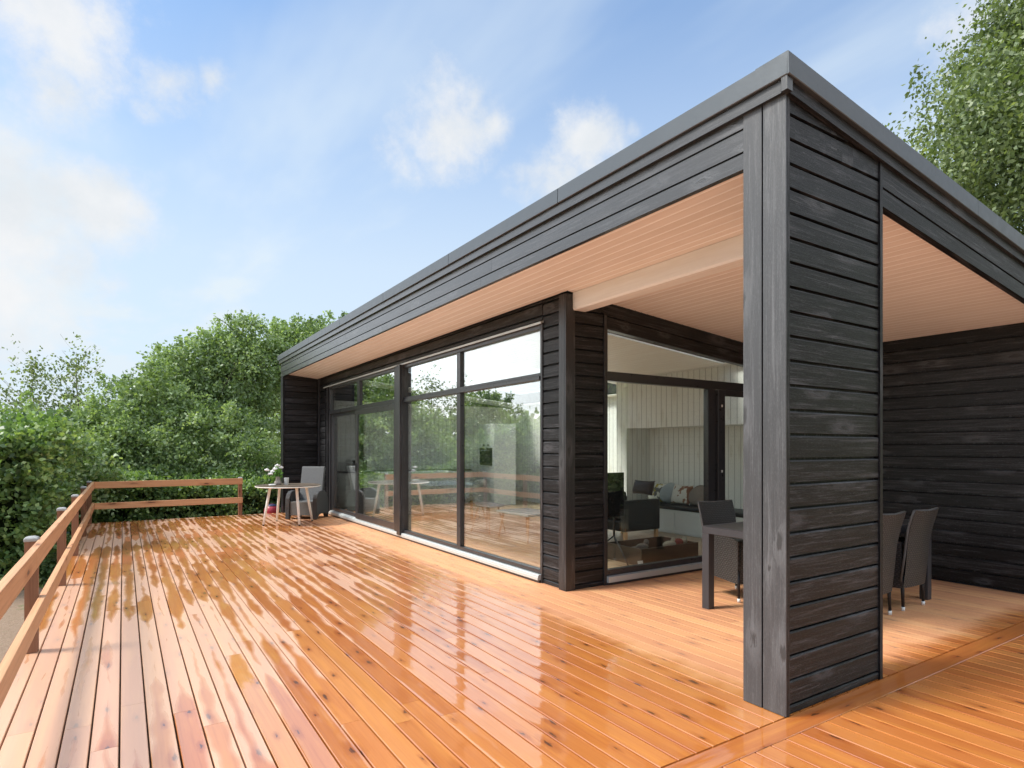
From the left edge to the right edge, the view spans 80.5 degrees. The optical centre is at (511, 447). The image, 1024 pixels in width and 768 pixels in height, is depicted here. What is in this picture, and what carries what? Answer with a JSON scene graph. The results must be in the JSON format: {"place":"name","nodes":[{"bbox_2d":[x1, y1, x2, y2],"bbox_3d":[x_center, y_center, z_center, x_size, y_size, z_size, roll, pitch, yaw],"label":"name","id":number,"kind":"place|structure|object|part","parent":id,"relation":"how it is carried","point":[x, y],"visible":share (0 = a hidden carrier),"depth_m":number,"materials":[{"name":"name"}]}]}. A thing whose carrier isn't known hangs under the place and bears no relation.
{"place":"outdoors","nodes":[
{"label":"outdoors","id":0,"kind":"place"},
{"bbox_2d":[0,457,280,662],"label":"ground","id":1,"kind":"structure","parent":0,"point":[11,620],"depth_m":6.75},
{"bbox_2d":[0,334,81,417],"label":"birch tree","id":2,"kind":"object","parent":1,"relation":"on","point":[31,371],"visible":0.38,"depth_m":13.97,"materials":[{"name":"green plant"}]},
{"bbox_2d":[0,406,86,589],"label":"hedge","id":3,"kind":"object","parent":1,"relation":"on","point":[38,467],"visible":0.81,"depth_m":8.54,"materials":[{"name":"green plant"}]},
{"bbox_2d":[0,386,127,515],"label":"shrub","id":4,"kind":"object","parent":1,"relation":"on","point":[81,446],"visible":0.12,"depth_m":11.87,"materials":[{"name":"green plant"}]},
{"bbox_2d":[19,332,115,433],"bbox_3d":[-10.806,-0.435,14.788,2.624,4.776,2.496,0,0,-33],"label":"birch tree","id":5,"kind":"object","parent":1,"relation":"on","point":[76,367],"visible":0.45,"depth_m":14.76,"materials":[{"name":"green plant"}]},
{"bbox_2d":[58,350,225,473],"bbox_3d":[-9.371,-0.249,14.864,3.681,4.463,3.700,0,0,6],"label":"ash tree","id":6,"kind":"object","parent":1,"relation":"on","point":[136,400],"visible":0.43,"depth_m":14.63,"materials":[{"name":"green plant"}]},
{"bbox_2d":[77,410,224,479],"bbox_3d":[-9.028,0.571,14.235,4.104,2.856,2.432,0,0,-33],"label":"shrub","id":7,"kind":"object","parent":1,"relation":"on","point":[160,467],"visible":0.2,"depth_m":14.05,"materials":[{"name":"green plant"}]},
{"bbox_2d":[58,391,280,444],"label":"woods","id":8,"kind":"object","parent":1,"relation":"on","point":[275,414],"depth_m":43.88,"materials":[{"name":"green plant"}]},
{"bbox_2d":[66,459,280,536],"bbox_3d":[-7.320,1.103,14.105,5.956,1.758,2.695,0,0,-33],"label":"hedge","id":9,"kind":"object","parent":1,"relation":"on","point":[254,499],"visible":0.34,"depth_m":13.44,"materials":[{"name":"green plant"}]},
{"bbox_2d":[144,392,280,479],"bbox_3d":[-7.447,0.237,15.273,4.080,3.454,2.318,0,0,-43],"label":"shrub","id":10,"kind":"object","parent":1,"relation":"on","point":[241,448],"visible":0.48,"depth_m":15.24,"materials":[{"name":"green plant"}]},
{"bbox_2d":[129,309,297,472],"bbox_3d":[-8.050,-1.032,17.833,5.710,6.028,4.179,0,0,-33],"label":"ash tree","id":11,"kind":"object","parent":1,"relation":"on","point":[225,367],"visible":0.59,"depth_m":17.04,"materials":[{"name":"green plant"}]},
{"bbox_2d":[260,310,347,411],"bbox_3d":[-6.675,-1.327,20.057,3.478,6.591,4.058,0,0,14],"label":"ash tree","id":12,"kind":"object","parent":1,"relation":"on","point":[300,332],"visible":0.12,"depth_m":19.08,"materials":[{"name":"green plant"}]},
{"bbox_2d":[0,513,1023,767],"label":"deck","id":13,"kind":"structure","parent":1,"relation":"on","point":[250,641],"depth_m":3.96,"materials":[{"name":"orange wood"}]},
{"bbox_2d":[0,477,242,707],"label":"railing","id":14,"kind":"object","parent":13,"relation":"on","point":[20,575],"visible":1,"depth_m":4.72,"materials":[{"name":"brown wood"}]},
{"bbox_2d":[255,483,320,525],"bbox_3d":[-4.298,1.080,11.622,1.200,0.745,1.200,0,0,-33],"label":"round table","id":15,"kind":"object","parent":13,"relation":"on","point":[296,486],"visible":0.91,"depth_m":11.34,"materials":[{"name":"beige paint"}]},
{"bbox_2d":[264,464,283,484],"bbox_3d":[-4.569,0.506,11.603,0.356,0.403,0.264,0,0,-33],"label":"flower pot","id":16,"kind":"object","parent":15,"relation":"on","point":[275,470],"visible":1,"depth_m":11.59,"materials":[{"name":"white plant"}]},
{"bbox_2d":[284,478,288,484],"bbox_3d":[-4.339,0.639,11.631,0.096,0.138,0.096,0,0,-33],"label":"cup","id":17,"kind":"object","parent":15,"relation":"on","point":[286,481],"visible":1,"depth_m":11.60,"materials":[{"name":"white ceramic"}]},
{"bbox_2d":[285,466,327,519],"bbox_3d":[-4.245,0.920,12.570,0.670,1.059,0.643,0,0,6],"label":"wicker armchair","id":18,"kind":"object","parent":13,"relation":"on","point":[318,496],"visible":0.91,"depth_m":12.54,"materials":[{"name":"grey wicker"}]},
{"bbox_2d":[697,500,742,602],"bbox_3d":[2.197,0.995,5.992,0.459,0.912,0.597,0,0,-24],"label":"rattan chair","id":19,"kind":"object","parent":13,"relation":"on","point":[728,558],"visible":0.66,"depth_m":5.88,"materials":[{"name":"black wicker"}]},
{"bbox_2d":[702,519,930,609],"bbox_3d":[2.874,1.077,5.640,2.111,0.745,0.980,0,0,-33],"label":"dining table","id":20,"kind":"object","parent":13,"relation":"on","point":[734,530],"visible":0.31,"depth_m":5.45,"materials":[{"name":"black wood"}]},
{"bbox_2d":[883,511,906,614],"bbox_3d":[3.043,0.995,5.288,0.459,0.912,0.597,0,0,-33],"label":"rattan chair","id":21,"kind":"object","parent":13,"relation":"on","point":[892,524],"visible":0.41,"depth_m":5.12,"materials":[{"name":"black wicker"}]},
{"bbox_2d":[893,507,938,610],"bbox_3d":[3.556,0.995,5.618,0.459,0.912,0.597,0,0,-33],"label":"rattan chair","id":22,"kind":"object","parent":13,"relation":"on","point":[911,560],"visible":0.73,"depth_m":5.39,"materials":[{"name":"black wicker"}]},
{"bbox_2d":[277,50,1023,717],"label":"house","id":23,"kind":"structure","parent":1,"relation":"on","point":[779,300],"depth_m":5.95,"materials":[{"name":"black wood"}]},
{"bbox_2d":[355,404,393,529],"bbox_3d":[-2.466,0.309,10.797,0.060,2.079,2.016,0,0,-33],"label":"sliding door","id":24,"kind":"structure","parent":23,"relation":"in","point":[374,426],"depth_m":10.75,"materials":[{"name":"clear glass"}]},
{"bbox_2d":[323,321,543,582],"bbox_3d":[-1.898,0.040,9.992,0.185,2.820,8.338,0,0,-33],"label":"window","id":25,"kind":"structure","parent":23,"relation":"in","point":[387,386],"depth_m":9.69,"materials":[{"name":"black glass"}]},
{"bbox_2d":[408,469,471,503],"bbox_3d":[-2.552,0.975,14.694,3.240,0.870,0.640,0,0,-33],"label":"kitchen counter","id":26,"kind":"object","parent":23,"relation":"on","point":[467,477],"visible":0.18,"depth_m":15.24,"materials":[{"name":"white paint"}]},
{"bbox_2d":[408,481,479,522],"bbox_3d":[-1.420,1.058,12.194,1.100,0.706,1.450,0,0,-33],"label":"white dining table","id":27,"kind":"object","parent":23,"relation":"on","point":[431,484],"visible":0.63,"depth_m":12.00,"materials":[{"name":"paint"}]},
{"bbox_2d":[456,479,485,523],"bbox_3d":[-0.753,1.001,11.445,0.457,0.825,0.450,0,0,37],"label":"shell chair","id":28,"kind":"object","parent":23,"relation":"on","point":[470,497],"visible":0.49,"depth_m":11.26,"materials":[{"name":"white paint"}]},
{"bbox_2d":[470,482,505,533],"bbox_3d":[-0.413,1.001,10.155,0.457,0.825,0.450,0,0,37],"label":"shell chair","id":29,"kind":"object","parent":23,"relation":"on","point":[481,494],"visible":0.99,"depth_m":10.25,"materials":[{"name":"white paint"}]},
{"bbox_2d":[479,423,515,504],"bbox_3d":[-0.399,0.405,15.246,0.680,2.010,0.760,0,0,-33],"label":"oven cabinet","id":30,"kind":"object","parent":23,"relation":"on","point":[497,458],"visible":0.91,"depth_m":14.96,"materials":[{"name":"white paint"}]},
{"bbox_3d":[-0.651,0.212,15.084,0.020,0.435,0.580,0,0,-33],"label":"oven door","id":31,"kind":"part","parent":30,"relation":"part of","materials":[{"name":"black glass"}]},
{"bbox_2d":[496,508,539,542],"bbox_3d":[0.240,1.199,9.427,0.600,0.428,0.900,0,0,-33],"label":"bench stool","id":32,"kind":"object","parent":23,"relation":"on","point":[527,513],"visible":0.71,"depth_m":9.38,"materials":[{"name":"white paint"}]},
{"bbox_2d":[608,472,628,565],"bbox_3d":[1.093,0.857,7.516,0.618,1.104,0.688,0,0,0],"label":"television","id":33,"kind":"object","parent":23,"relation":"on","point":[616,494],"visible":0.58,"depth_m":7.49,"materials":[{"name":"black plastic"}]},
{"bbox_2d":[608,491,659,539],"bbox_3d":[1.762,1.030,9.491,0.750,0.760,0.820,0,0,-33],"label":"leather armchair","id":34,"kind":"object","parent":23,"relation":"on","point":[641,514],"visible":0.59,"depth_m":9.12,"materials":[{"name":"black leather"}]},
{"bbox_2d":[632,480,654,494],"bbox_3d":[2.228,0.670,10.254,0.185,0.240,0.480,0,0,-33],"label":"cushion","id":35,"kind":"object","parent":23,"relation":"on","point":[643,487],"visible":1,"depth_m":10.16,"materials":[{"name":"grey fabric"}]},
{"bbox_2d":[608,536,697,564],"bbox_3d":[1.787,1.308,7.723,1.000,0.205,0.640,0,0,-33],"label":"coffee table","id":36,"kind":"object","parent":23,"relation":"on","point":[656,550],"visible":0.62,"depth_m":7.51,"materials":[{"name":"brown wood"}]},
{"bbox_2d":[633,539,648,548],"bbox_3d":[1.599,1.216,7.567,0.301,0.133,0.097,0,0,-33],"label":"plush toy","id":37,"kind":"object","parent":36,"relation":"in","point":[644,545],"visible":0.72,"depth_m":7.55,"materials":[{"name":"grey fabric"}]},
{"bbox_2d":[663,536,687,545],"bbox_3d":[2.080,1.194,7.674,0.449,0.132,0.106,0,0,-33],"label":"plush toy","id":38,"kind":"object","parent":36,"relation":"on","point":[680,540],"visible":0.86,"depth_m":7.65,"materials":[{"name":"beige fabric"}]},
{"bbox_2d":[648,483,667,502],"bbox_3d":[2.591,0.780,10.725,0.221,0.340,0.400,0,0,-33],"label":"cushion","id":39,"kind":"object","parent":23,"relation":"on","point":[656,490],"visible":0.49,"depth_m":10.65,"materials":[{"name":"white fabric"}]},
{"bbox_2d":[660,483,674,502],"bbox_3d":[2.723,0.775,10.465,0.240,0.350,0.380,0,0,-33],"label":"cushion","id":40,"kind":"object","parent":23,"relation":"on","point":[666,490],"visible":0.73,"depth_m":10.40,"materials":[{"name":"blue fabric"}]},
{"bbox_2d":[607,329,742,584],"bbox_3d":[2.189,0.061,7.206,2.883,2.777,0.165,0,0,-33],"label":"porch window","id":41,"kind":"structure","parent":23,"relation":"in","point":[617,575],"depth_m":7.02,"materials":[{"name":"black glass"}]},
{"bbox_2d":[670,484,693,504],"bbox_3d":[2.865,0.785,10.188,0.219,0.330,0.420,0,0,-33],"label":"cushion","id":42,"kind":"object","parent":23,"relation":"on","point":[680,494],"visible":0.95,"depth_m":10.11,"materials":[{"name":"white fabric"}]},
{"bbox_2d":[688,485,702,505],"bbox_3d":[3.075,0.780,9.918,0.239,0.340,0.400,0,0,-33],"label":"cushion","id":43,"kind":"object","parent":23,"relation":"on","point":[695,494],"visible":0.63,"depth_m":9.87,"materials":[{"name":"beige fabric"}]},
{"bbox_2d":[715,390,742,500],"bbox_3d":[2.958,0.325,7.675,1.078,2.075,0.059,0,0,-33],"label":"porch door","id":44,"kind":"structure","parent":23,"relation":"in","point":[720,395],"depth_m":7.40,"materials":[{"name":"black glass"}]},
{"bbox_2d":[882,0,1023,235],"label":"birch tree","id":45,"kind":"object","parent":1,"relation":"on","point":[987,118],"visible":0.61,"depth_m":11.08,"materials":[{"name":"green plant"}]},
{"bbox_2d":[408,470,456,513],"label":"kitchen island","id":46,"kind":"structure","parent":0,"point":[420,501],"depth_m":13.09,"materials":[{"name":"white paint"}]},
{"bbox_2d":[0,0,1023,443],"label":"sky","id":47,"kind":"structure","parent":0,"point":[166,166],"materials":[{"name":"blue"}]},
{"bbox_3d":[-5.669,1.782,13.647,0.745,0.335,0.670,0,0,-33],"label":"step","id":48,"kind":"object","parent":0,"visible":0},
{"bbox_2d":[264,504,279,513],"bbox_3d":[-5.501,1.444,13.844,0.340,0.342,0.340,0,0,-33],"label":"toy ball","id":49,"kind":"object","parent":48,"relation":"on","point":[272,508],"visible":0.47,"depth_m":13.72,"materials":[{"name":"multicoloured plastic"}]}
]}

